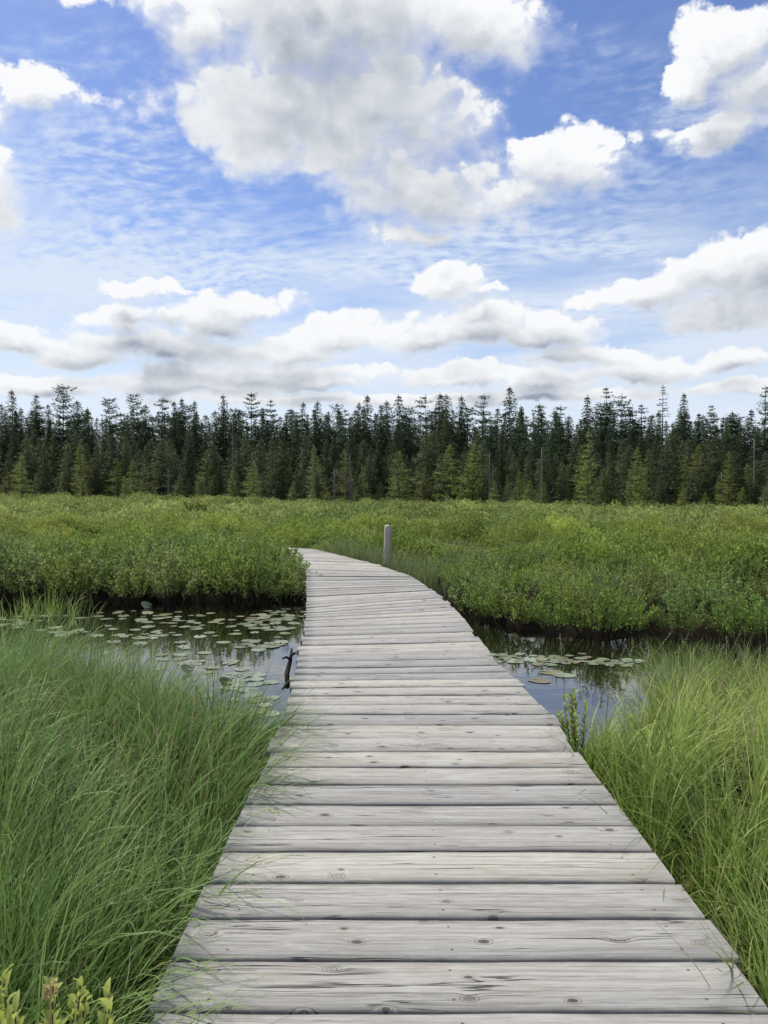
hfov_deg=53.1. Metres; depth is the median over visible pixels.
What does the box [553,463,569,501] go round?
larch tree
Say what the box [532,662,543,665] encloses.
lily pad
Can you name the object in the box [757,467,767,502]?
spruce tree
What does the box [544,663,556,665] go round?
lily pad
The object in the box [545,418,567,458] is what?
pine tree
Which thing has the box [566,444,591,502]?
larch tree
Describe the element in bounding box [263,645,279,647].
lily pad
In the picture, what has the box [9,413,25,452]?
spruce tree
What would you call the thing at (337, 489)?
spruce tree
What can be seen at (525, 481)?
spruce tree
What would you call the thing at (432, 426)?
spruce tree
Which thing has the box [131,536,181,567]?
bog shrub
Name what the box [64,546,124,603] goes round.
bog shrub
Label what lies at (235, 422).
spruce tree
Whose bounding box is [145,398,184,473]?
pine tree
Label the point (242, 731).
sedge tussock
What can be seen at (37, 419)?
fir tree
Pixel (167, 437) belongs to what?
pine tree
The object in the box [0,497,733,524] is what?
distant meadow grass
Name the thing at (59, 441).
spruce tree
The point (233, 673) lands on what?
lily pad
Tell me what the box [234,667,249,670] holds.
lily pad
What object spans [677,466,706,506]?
spruce tree
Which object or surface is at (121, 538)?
bog shrub
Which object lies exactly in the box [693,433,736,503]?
spruce tree
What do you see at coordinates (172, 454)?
spruce tree
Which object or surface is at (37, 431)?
spruce tree
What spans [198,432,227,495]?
spruce tree
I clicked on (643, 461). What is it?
spruce tree
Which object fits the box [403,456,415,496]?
spruce tree
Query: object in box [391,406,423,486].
pine tree
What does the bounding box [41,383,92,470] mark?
pine tree
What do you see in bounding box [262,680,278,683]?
lily pad
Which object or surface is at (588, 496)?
larch tree
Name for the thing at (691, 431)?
fir tree
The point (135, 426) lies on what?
pine tree
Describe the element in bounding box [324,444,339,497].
spruce tree
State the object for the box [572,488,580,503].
spruce tree
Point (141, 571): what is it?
bog shrub
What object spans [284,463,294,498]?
larch tree
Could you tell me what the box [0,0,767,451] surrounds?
sky
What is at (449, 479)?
larch tree
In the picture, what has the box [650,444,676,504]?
spruce tree
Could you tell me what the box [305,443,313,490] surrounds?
spruce tree
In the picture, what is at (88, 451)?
spruce tree
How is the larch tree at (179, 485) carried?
on the ground at (530, 595)
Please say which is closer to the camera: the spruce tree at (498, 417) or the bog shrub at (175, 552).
the bog shrub at (175, 552)
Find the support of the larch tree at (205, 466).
on the ground at (530, 595)
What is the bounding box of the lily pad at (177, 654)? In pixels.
[174,653,187,655]
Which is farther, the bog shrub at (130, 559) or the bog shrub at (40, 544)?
the bog shrub at (40, 544)
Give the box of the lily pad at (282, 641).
[274,640,287,643]
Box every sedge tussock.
[0,594,149,707]
[0,606,195,729]
[24,634,246,744]
[102,661,282,762]
[161,693,318,782]
[606,631,758,711]
[647,631,767,723]
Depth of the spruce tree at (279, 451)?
81.22 m
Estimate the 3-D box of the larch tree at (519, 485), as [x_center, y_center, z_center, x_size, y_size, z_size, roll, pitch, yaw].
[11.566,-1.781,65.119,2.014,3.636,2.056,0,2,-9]
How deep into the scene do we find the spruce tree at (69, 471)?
87.22 m
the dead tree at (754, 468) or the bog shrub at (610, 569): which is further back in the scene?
the dead tree at (754, 468)
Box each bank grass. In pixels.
[518,648,767,1014]
[569,665,767,956]
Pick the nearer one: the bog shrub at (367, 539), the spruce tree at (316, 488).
the bog shrub at (367, 539)
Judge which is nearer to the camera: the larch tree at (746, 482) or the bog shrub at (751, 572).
the bog shrub at (751, 572)
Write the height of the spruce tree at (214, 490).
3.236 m
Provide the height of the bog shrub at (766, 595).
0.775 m
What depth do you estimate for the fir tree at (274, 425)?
99.20 m
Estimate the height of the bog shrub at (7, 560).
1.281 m
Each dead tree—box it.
[161,469,170,495]
[228,424,236,497]
[329,469,343,498]
[339,452,347,500]
[349,455,352,498]
[483,453,495,499]
[533,449,549,500]
[748,439,758,503]
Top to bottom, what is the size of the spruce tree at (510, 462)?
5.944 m
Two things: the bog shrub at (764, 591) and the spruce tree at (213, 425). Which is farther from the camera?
the spruce tree at (213, 425)
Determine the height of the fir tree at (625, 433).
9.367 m
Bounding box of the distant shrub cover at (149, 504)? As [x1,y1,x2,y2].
[0,492,767,537]
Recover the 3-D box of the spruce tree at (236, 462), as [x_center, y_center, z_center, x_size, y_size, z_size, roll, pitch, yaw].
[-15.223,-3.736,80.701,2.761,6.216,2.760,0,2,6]
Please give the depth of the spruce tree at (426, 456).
70.31 m
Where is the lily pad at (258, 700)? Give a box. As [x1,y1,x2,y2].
[246,697,267,701]
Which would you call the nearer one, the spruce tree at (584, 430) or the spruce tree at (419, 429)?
the spruce tree at (584, 430)
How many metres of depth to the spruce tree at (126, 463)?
87.65 m
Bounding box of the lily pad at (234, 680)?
[232,677,248,681]
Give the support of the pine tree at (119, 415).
on the ground at (530, 595)
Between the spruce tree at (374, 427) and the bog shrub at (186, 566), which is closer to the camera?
the bog shrub at (186, 566)
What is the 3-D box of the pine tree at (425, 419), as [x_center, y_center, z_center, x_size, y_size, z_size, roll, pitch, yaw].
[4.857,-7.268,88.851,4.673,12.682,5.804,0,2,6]
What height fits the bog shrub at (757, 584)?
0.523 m
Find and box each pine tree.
[22,405,51,434]
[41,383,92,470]
[94,397,131,462]
[107,421,133,473]
[113,413,134,448]
[114,393,149,468]
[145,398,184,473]
[155,417,185,459]
[170,404,193,437]
[221,408,238,462]
[231,392,270,468]
[247,419,287,466]
[248,418,261,450]
[260,400,283,459]
[288,412,317,462]
[320,403,351,484]
[333,410,358,478]
[337,423,368,467]
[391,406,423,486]
[409,396,436,466]
[410,406,465,475]
[451,406,479,465]
[463,395,497,460]
[480,417,504,476]
[516,416,537,481]
[524,406,572,481]
[527,403,562,472]
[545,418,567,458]
[583,404,624,475]
[591,386,625,474]
[601,404,648,461]
[605,396,644,483]
[629,404,654,459]
[643,417,660,467]
[653,384,672,473]
[700,404,720,453]
[701,413,723,447]
[713,413,751,471]
[717,416,765,465]
[753,386,767,462]
[759,419,767,477]
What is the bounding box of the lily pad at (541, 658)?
[534,657,547,659]
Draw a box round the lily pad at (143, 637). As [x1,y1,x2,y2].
[132,636,147,638]
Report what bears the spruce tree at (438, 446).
on the ground at (530, 595)
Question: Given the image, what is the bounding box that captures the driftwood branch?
[282,648,295,689]
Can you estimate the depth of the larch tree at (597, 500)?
58.12 m
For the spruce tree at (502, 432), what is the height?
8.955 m
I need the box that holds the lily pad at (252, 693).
[242,690,261,696]
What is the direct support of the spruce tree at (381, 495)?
on the ground at (530, 595)
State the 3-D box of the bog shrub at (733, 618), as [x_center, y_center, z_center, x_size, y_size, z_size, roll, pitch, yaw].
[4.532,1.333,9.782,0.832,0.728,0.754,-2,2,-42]
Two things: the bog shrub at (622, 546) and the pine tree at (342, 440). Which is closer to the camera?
the bog shrub at (622, 546)
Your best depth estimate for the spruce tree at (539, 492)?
64.59 m
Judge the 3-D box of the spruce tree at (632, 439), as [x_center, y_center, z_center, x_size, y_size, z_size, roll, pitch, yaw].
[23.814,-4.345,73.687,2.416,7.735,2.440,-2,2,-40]
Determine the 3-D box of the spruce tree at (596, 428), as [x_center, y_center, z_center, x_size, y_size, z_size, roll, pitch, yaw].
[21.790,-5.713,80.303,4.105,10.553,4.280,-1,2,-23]
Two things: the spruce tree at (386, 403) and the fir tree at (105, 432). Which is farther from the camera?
the fir tree at (105, 432)
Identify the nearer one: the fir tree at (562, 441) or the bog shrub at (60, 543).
the bog shrub at (60, 543)
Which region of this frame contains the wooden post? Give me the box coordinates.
[384,525,391,566]
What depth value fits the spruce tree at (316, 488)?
71.97 m
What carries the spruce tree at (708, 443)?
on the ground at (530, 595)
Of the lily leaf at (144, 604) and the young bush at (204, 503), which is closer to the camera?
the lily leaf at (144, 604)
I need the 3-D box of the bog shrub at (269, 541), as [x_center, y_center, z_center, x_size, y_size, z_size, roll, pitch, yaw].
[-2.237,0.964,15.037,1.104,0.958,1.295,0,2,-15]
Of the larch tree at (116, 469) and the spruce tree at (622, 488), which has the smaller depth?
the spruce tree at (622, 488)
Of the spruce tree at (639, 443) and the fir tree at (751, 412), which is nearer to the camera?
the spruce tree at (639, 443)
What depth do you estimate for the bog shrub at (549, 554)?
15.79 m
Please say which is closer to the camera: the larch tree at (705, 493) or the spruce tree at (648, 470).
the larch tree at (705, 493)
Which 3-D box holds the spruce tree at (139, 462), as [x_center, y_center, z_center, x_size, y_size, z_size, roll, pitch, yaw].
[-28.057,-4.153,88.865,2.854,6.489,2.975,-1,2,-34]
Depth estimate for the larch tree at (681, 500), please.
52.42 m
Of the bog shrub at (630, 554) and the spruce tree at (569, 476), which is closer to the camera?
the bog shrub at (630, 554)
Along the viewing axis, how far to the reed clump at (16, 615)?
11.03 m
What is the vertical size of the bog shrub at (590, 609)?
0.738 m
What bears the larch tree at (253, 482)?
on the ground at (530, 595)
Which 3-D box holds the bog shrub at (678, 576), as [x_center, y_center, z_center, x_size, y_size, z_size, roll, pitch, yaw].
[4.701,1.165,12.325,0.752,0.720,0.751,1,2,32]
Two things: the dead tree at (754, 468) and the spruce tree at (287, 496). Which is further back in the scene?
the spruce tree at (287, 496)
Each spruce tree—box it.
[0,403,18,478]
[0,411,23,486]
[0,432,24,489]
[0,453,17,492]
[1,437,14,493]
[3,388,22,444]
[4,437,44,495]
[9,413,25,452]
[10,409,22,492]
[11,461,25,493]
[17,444,38,494]
[18,409,26,441]
[18,426,35,486]
[21,395,48,469]
[22,437,55,494]
[24,430,43,493]
[30,421,42,456]
[34,442,55,494]
[38,442,53,493]
[39,429,59,492]
[41,405,54,456]
[41,435,65,490]
[47,443,83,495]
[51,414,67,474]
[51,474,65,494]
[52,424,62,486]
[54,449,67,489]
[57,400,95,475]
[60,430,88,490]
[61,444,83,495]
[72,407,100,492]
[72,443,92,494]
[80,445,111,495]
[83,445,92,489]
[85,465,107,496]
[90,420,111,495]
[92,451,107,493]
[93,418,101,446]
[97,434,127,496]
[99,438,111,494]
[104,436,128,495]
[106,428,115,496]
[107,446,123,489]
[111,436,138,495]
[114,478,122,497]
[118,415,134,454]
[128,449,138,490]
[130,439,170,493]
[132,405,158,493]
[132,423,147,470]
[133,431,147,490]
[133,448,147,493]
[138,463,148,493]
[145,438,174,494]
[147,444,161,494]
[154,411,165,440]
[155,437,184,494]
[155,475,164,496]
[161,413,183,486]
[162,450,188,495]
[164,448,183,490]
[165,437,177,495]
[166,400,183,452]
[166,467,187,495]
[175,397,188,489]
[177,432,203,496]
[179,400,203,494]
[179,424,198,466]
[181,453,195,492]
[184,479,193,496]
[191,432,212,489]
[196,420,221,492]
[197,481,205,498]
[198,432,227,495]
[203,448,226,493]
[206,474,220,496]
[208,412,225,467]
[210,394,239,491]
[214,460,225,495]
[218,409,244,494]
[221,433,253,496]
[225,438,248,494]
[225,469,239,496]
[228,438,266,498]
[228,447,248,497]
[235,480,243,501]
[236,438,271,497]
[244,445,257,495]
[256,474,267,499]
[257,448,269,495]
[258,420,273,493]
[260,440,284,498]
[262,431,286,499]
[266,440,299,501]
[268,430,297,500]
[277,413,294,466]
[282,471,296,500]
[283,415,306,496]
[285,409,299,472]
[288,450,299,490]
[292,433,312,499]
[292,466,303,500]
[293,403,311,494]
[297,469,312,500]
[302,413,311,459]
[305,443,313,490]
[306,402,327,476]
[306,450,324,499]
[311,475,322,498]
[316,412,342,487]
[318,423,330,462]
[318,440,334,499]
[321,475,333,500]
[324,433,341,495]
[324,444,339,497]
[328,461,344,499]
[339,427,362,498]
[347,466,359,499]
[347,469,362,501]
[350,403,365,447]
[352,440,374,490]
[359,455,383,501]
[361,448,388,498]
[362,446,377,494]
[368,443,387,501]
[370,413,378,451]
[372,404,387,469]
[374,481,384,502]
[376,401,394,453]
[377,452,404,499]
[381,435,395,500]
[384,430,405,498]
[385,424,406,498]
[387,449,409,499]
[400,483,408,500]
[401,413,412,488]
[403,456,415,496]
[405,457,419,499]
[407,430,453,500]
[407,443,425,499]
[408,436,437,499]
[409,425,419,484]
[413,415,428,448]
[418,480,426,500]
[422,430,450,500]
[426,395,444,433]
[427,424,437,466]
[427,456,446,503]
[431,483,447,502]
[435,396,460,468]
[439,419,453,483]
[439,452,463,501]
[443,442,462,497]
[446,457,462,499]
[450,409,465,471]
[450,474,464,498]
[454,395,473,477]
[455,446,475,495]
[456,476,471,499]
[458,433,494,498]
[461,426,485,498]
[470,471,493,503]
[472,440,491,499]
[474,412,493,498]
[475,451,501,502]
[481,450,493,495]
[483,470,504,502]
[487,425,499,491]
[488,437,517,500]
[492,408,506,457]
[496,425,507,460]
[497,458,506,499]
[499,434,512,494]
[501,449,526,491]
[502,481,513,501]
[504,453,526,500]
[508,428,524,494]
[510,406,529,496]
[515,445,527,493]
[518,455,536,503]
[520,480,531,501]
[523,412,547,486]
[527,449,539,499]
[531,463,546,502]
[532,444,557,503]
[534,478,545,500]
[536,427,565,499]
[538,428,547,470]
[542,485,550,503]
[546,409,558,497]
[546,452,563,503]
[549,465,570,504]
[556,441,571,494]
[558,435,591,501]
[559,482,572,503]
[563,451,582,499]
[564,416,577,458]
[570,430,586,496]
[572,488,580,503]
[573,394,595,473]
[576,425,593,463]
[580,439,606,485]
[583,457,595,503]
[586,452,613,504]
[587,410,602,457]
[592,467,613,507]
[599,410,624,494]
[600,454,620,503]
[601,444,622,498]
[610,442,625,498]
[612,445,652,500]
[617,477,629,503]
[618,433,634,497]
[620,410,639,486]
[620,469,639,506]
[627,428,638,478]
[630,430,652,493]
[634,444,651,489]
[636,449,662,503]
[642,413,663,475]
[644,434,668,498]
[646,432,685,502]
[648,437,683,505]
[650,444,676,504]
[651,474,671,504]
[660,421,671,452]
[661,427,682,495]
[662,433,687,494]
[667,439,705,505]
[667,441,707,505]
[673,392,693,451]
[674,411,686,443]
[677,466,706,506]
[679,439,697,482]
[683,474,692,504]
[690,412,708,472]
[690,442,721,503]
[691,420,702,487]
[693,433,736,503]
[695,414,708,452]
[698,465,712,504]
[699,435,718,477]
[707,452,748,505]
[709,425,719,471]
[711,448,724,497]
[712,473,727,506]
[718,410,743,487]
[725,441,737,504]
[728,430,751,501]
[734,415,758,495]
[735,467,748,506]
[737,460,767,506]
[744,432,767,495]
[746,483,760,505]
[750,451,767,502]
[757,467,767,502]
[758,476,767,501]
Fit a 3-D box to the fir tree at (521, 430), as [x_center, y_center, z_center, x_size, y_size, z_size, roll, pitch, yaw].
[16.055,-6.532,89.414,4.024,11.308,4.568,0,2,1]
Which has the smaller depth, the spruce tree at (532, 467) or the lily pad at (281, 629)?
the lily pad at (281, 629)
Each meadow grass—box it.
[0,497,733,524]
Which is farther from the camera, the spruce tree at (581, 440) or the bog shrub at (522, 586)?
the spruce tree at (581, 440)
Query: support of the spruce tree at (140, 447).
on the ground at (530, 595)
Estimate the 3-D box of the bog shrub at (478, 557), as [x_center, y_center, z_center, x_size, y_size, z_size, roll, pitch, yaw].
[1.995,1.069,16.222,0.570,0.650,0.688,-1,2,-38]
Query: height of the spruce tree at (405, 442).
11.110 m
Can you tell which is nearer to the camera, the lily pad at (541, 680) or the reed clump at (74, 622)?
the lily pad at (541, 680)
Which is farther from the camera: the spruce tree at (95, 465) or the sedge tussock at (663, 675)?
the spruce tree at (95, 465)
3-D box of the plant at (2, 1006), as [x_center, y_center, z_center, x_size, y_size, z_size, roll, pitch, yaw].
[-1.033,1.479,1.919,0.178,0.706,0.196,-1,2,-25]
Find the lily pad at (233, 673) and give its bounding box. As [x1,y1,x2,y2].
[227,672,240,675]
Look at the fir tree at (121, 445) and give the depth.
99.53 m
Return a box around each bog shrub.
[0,527,29,563]
[0,530,40,602]
[0,538,68,603]
[0,551,26,598]
[3,539,53,588]
[5,527,64,562]
[25,531,99,592]
[25,543,52,582]
[33,548,93,601]
[39,537,113,605]
[45,534,70,556]
[47,540,81,575]
[58,533,93,559]
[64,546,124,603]
[67,534,125,587]
[84,533,147,587]
[87,529,141,576]
[94,547,158,603]
[95,551,167,605]
[113,537,191,603]
[114,530,166,560]
[116,533,151,547]
[120,542,164,579]
[126,525,152,543]
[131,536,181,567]
[137,525,190,551]
[142,548,209,606]
[147,532,184,573]
[148,529,191,549]
[156,556,207,603]
[157,540,196,580]
[164,528,252,604]
[164,547,206,572]
[167,530,207,559]
[167,552,208,585]
[168,533,213,557]
[179,527,213,543]
[184,522,221,541]
[184,536,235,573]
[192,543,233,585]
[199,543,245,588]
[206,537,266,606]
[210,526,250,547]
[214,538,264,569]
[222,540,266,584]
[224,535,292,591]
[225,526,274,546]
[226,547,294,607]
[241,534,266,546]
[242,532,303,562]
[246,532,295,559]
[246,537,298,562]
[252,541,311,584]
[252,546,316,594]
[258,554,322,603]
[358,531,382,562]
[422,555,450,581]
[438,546,474,566]
[439,555,487,596]
[442,559,491,603]
[448,565,514,619]
[454,546,473,556]
[456,542,505,573]
[460,563,489,588]
[464,548,494,563]
[464,578,510,623]
[478,583,540,631]
[483,548,530,574]
[485,561,526,603]
[497,566,532,596]
[514,544,547,563]
[515,547,539,569]
[517,567,545,585]
[525,566,572,604]
[526,584,582,636]
[529,544,566,575]
[531,565,579,598]
[532,557,562,582]
[539,574,566,610]
[542,556,584,585]
[546,566,605,610]
[554,582,624,635]
[558,571,642,640]
[559,555,590,573]
[559,568,616,601]
[561,549,595,572]
[572,557,644,614]
[573,566,607,594]
[574,561,618,586]
[586,557,618,581]
[600,551,633,575]
[603,586,660,638]
[610,547,636,570]
[611,561,656,598]
[612,542,631,566]
[613,565,667,610]
[629,560,677,604]
[635,554,670,582]
[649,594,706,638]
[650,577,694,609]
[655,563,700,601]
[658,574,715,617]
[668,549,690,564]
[674,564,722,606]
[682,561,727,602]
[690,565,755,617]
[695,593,757,639]
[707,589,767,645]
[713,567,767,609]
[723,551,767,587]
[730,594,767,643]
[742,571,767,611]
[743,578,767,601]
[747,556,767,585]
[756,582,767,609]
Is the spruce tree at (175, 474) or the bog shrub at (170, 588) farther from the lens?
the spruce tree at (175, 474)
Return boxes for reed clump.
[1,597,38,628]
[11,581,87,619]
[49,592,109,626]
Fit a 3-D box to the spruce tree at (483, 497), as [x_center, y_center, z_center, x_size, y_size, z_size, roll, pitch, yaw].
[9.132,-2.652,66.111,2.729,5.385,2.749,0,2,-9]
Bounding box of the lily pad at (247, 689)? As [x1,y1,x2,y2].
[236,687,257,691]
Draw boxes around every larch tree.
[0,472,17,493]
[9,454,31,498]
[31,473,40,494]
[55,482,62,495]
[57,470,72,494]
[69,443,93,496]
[76,477,90,496]
[104,457,129,496]
[119,476,132,499]
[125,459,142,496]
[136,481,147,494]
[171,474,186,496]
[191,474,201,495]
[194,450,223,495]
[227,470,237,496]
[242,461,261,499]
[250,472,264,496]
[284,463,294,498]
[285,481,299,501]
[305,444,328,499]
[324,487,332,500]
[331,449,358,500]
[351,487,359,501]
[356,465,370,498]
[382,451,414,507]
[391,461,413,501]
[411,488,422,508]
[417,465,430,501]
[431,444,465,501]
[451,443,490,502]
[486,481,500,502]
[502,479,510,502]
[507,486,519,502]
[513,470,530,500]
[518,480,536,502]
[537,481,548,503]
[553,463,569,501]
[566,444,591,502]
[576,429,602,506]
[592,491,602,505]
[596,467,617,506]
[622,447,652,504]
[628,464,646,500]
[673,456,698,504]
[674,488,688,509]
[681,445,715,504]
[699,492,713,507]
[711,451,739,508]
[734,487,746,507]
[736,464,752,502]
[758,488,767,506]
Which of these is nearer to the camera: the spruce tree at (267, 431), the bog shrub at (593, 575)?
the bog shrub at (593, 575)
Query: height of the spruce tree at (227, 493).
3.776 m
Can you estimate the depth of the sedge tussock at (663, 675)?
6.84 m
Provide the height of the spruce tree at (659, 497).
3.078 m
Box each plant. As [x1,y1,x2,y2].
[0,964,115,1023]
[0,965,4,1021]
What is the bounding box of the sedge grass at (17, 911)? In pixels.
[0,605,358,1023]
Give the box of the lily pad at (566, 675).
[553,673,575,676]
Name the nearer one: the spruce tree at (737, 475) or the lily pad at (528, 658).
the lily pad at (528, 658)
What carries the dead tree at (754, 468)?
on the ground at (530, 595)
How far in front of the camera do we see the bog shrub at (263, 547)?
14.05 m
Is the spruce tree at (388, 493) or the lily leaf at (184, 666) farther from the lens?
the spruce tree at (388, 493)
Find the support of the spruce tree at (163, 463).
on the ground at (530, 595)
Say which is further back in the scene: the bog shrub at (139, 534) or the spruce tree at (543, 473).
the spruce tree at (543, 473)
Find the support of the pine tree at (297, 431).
on the ground at (530, 595)
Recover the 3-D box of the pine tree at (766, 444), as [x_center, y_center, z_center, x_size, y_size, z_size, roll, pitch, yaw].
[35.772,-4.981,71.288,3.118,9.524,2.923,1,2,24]
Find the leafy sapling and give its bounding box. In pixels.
[556,688,587,752]
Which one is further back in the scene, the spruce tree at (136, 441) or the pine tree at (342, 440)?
the spruce tree at (136, 441)
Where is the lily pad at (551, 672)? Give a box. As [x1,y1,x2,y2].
[539,670,562,674]
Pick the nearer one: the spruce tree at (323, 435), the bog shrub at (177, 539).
the bog shrub at (177, 539)
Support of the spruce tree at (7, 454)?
on the ground at (530, 595)
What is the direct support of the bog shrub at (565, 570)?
on the ground at (530, 595)
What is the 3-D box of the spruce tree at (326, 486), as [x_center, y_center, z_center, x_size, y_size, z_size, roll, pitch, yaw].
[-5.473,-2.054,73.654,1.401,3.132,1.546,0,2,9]
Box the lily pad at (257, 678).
[246,677,263,680]
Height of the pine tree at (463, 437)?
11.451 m
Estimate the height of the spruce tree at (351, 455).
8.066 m
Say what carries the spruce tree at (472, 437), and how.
on the ground at (530, 595)
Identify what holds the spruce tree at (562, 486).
on the ground at (530, 595)
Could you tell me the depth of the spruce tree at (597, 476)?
63.51 m
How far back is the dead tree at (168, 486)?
78.66 m
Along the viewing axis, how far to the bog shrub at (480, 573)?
13.74 m
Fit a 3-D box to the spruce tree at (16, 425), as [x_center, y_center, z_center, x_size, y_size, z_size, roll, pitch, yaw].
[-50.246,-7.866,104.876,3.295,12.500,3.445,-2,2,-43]
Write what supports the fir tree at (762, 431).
on the ground at (530, 595)
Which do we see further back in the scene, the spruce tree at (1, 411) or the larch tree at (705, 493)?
the spruce tree at (1, 411)
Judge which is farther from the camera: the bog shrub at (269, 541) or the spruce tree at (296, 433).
the spruce tree at (296, 433)
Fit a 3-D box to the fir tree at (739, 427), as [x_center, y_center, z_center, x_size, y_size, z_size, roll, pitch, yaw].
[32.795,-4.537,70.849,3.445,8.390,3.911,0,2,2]
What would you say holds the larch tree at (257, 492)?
on the ground at (530, 595)
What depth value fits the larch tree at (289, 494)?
67.74 m
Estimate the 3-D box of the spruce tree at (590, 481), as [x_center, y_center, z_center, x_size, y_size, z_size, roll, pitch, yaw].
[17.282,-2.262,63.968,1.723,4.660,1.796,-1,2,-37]
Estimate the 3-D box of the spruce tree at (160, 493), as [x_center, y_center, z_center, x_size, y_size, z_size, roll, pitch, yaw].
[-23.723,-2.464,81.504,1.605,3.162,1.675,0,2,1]
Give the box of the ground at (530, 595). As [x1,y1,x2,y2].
[0,501,767,1023]
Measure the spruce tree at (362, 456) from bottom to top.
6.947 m
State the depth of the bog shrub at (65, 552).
15.16 m
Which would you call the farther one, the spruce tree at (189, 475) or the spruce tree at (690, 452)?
the spruce tree at (189, 475)
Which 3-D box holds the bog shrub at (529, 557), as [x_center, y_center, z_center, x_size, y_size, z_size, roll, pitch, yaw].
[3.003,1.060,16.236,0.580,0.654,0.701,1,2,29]
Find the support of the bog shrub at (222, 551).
on the ground at (530, 595)
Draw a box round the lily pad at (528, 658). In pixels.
[524,657,536,660]
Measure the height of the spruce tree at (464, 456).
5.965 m
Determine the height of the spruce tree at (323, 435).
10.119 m
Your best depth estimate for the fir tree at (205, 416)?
96.58 m
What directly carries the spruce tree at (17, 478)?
on the ground at (530, 595)
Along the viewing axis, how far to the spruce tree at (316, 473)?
74.95 m
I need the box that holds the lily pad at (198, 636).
[194,635,205,637]
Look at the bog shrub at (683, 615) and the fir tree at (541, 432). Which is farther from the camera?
the fir tree at (541, 432)
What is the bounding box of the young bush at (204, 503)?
[182,497,211,513]
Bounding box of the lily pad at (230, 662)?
[222,661,237,664]
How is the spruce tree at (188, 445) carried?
on the ground at (530, 595)
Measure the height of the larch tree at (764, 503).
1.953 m
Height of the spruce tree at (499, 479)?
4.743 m
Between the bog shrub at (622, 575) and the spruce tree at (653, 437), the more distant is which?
the spruce tree at (653, 437)
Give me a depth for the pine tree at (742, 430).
72.89 m
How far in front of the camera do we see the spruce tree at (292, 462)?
82.16 m
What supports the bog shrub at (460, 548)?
on the ground at (530, 595)
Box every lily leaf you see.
[141,601,151,607]
[181,664,192,672]
[219,677,232,686]
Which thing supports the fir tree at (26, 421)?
on the ground at (530, 595)
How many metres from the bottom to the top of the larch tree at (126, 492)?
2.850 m
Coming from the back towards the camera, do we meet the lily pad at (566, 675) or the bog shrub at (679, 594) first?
the bog shrub at (679, 594)
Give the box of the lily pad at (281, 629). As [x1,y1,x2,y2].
[276,628,289,630]
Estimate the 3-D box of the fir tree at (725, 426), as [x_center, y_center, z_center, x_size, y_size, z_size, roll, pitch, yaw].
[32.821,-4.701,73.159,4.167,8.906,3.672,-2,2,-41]
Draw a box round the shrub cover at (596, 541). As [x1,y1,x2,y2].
[0,506,767,587]
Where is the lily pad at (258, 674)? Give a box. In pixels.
[251,673,265,676]
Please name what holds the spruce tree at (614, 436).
on the ground at (530, 595)
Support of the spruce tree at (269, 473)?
on the ground at (530, 595)
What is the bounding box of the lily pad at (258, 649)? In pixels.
[251,648,266,650]
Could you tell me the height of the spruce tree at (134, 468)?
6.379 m
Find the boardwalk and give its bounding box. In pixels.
[148,547,767,1023]
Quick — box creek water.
[0,597,767,754]
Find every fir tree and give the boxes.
[19,418,30,444]
[23,412,49,471]
[38,419,60,491]
[87,426,97,462]
[99,418,108,449]
[100,422,118,460]
[117,428,130,485]
[125,424,132,452]
[143,416,161,479]
[158,414,168,451]
[168,410,184,473]
[184,413,207,481]
[195,415,222,484]
[210,426,222,464]
[215,410,233,467]
[252,426,266,492]
[254,408,272,454]
[267,414,278,496]
[273,417,291,489]
[283,408,299,438]
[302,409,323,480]
[336,411,365,492]
[352,395,383,495]
[368,414,395,492]
[380,429,391,463]
[386,394,414,472]
[391,423,408,474]
[412,416,421,441]
[416,415,442,494]
[437,409,463,473]
[480,418,495,468]
[496,387,523,453]
[504,420,518,462]
[515,410,531,454]
[531,408,548,448]
[545,416,571,474]
[546,413,563,483]
[549,423,569,488]
[564,423,574,452]
[586,418,618,479]
[616,418,628,476]
[640,431,655,466]
[652,412,664,455]
[674,415,697,484]
[685,420,695,450]
[701,419,709,444]
[714,418,728,462]
[719,418,729,462]
[723,418,751,478]
[744,410,761,484]
[756,420,767,477]
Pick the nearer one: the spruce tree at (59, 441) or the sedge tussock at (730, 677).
the sedge tussock at (730, 677)
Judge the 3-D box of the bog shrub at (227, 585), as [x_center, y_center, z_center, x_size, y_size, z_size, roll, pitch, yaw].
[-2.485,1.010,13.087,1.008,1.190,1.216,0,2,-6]
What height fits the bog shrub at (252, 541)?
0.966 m
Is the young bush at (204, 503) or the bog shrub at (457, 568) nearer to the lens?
the bog shrub at (457, 568)
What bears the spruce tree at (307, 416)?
on the ground at (530, 595)
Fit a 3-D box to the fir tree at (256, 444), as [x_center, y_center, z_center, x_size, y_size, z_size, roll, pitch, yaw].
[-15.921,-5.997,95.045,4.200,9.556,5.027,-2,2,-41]
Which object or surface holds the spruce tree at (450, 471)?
on the ground at (530, 595)
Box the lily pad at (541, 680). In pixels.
[527,677,550,682]
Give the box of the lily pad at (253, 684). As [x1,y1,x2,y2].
[247,681,263,685]
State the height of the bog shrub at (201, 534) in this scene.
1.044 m
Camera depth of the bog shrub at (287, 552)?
14.41 m
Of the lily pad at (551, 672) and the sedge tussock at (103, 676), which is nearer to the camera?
the sedge tussock at (103, 676)
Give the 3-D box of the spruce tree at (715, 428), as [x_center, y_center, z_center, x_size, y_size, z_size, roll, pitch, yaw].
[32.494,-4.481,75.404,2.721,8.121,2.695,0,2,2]
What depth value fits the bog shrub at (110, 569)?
13.31 m
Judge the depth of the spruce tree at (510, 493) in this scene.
67.14 m
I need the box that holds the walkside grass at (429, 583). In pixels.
[312,533,531,609]
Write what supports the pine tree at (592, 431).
on the ground at (530, 595)
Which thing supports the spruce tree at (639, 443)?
on the ground at (530, 595)

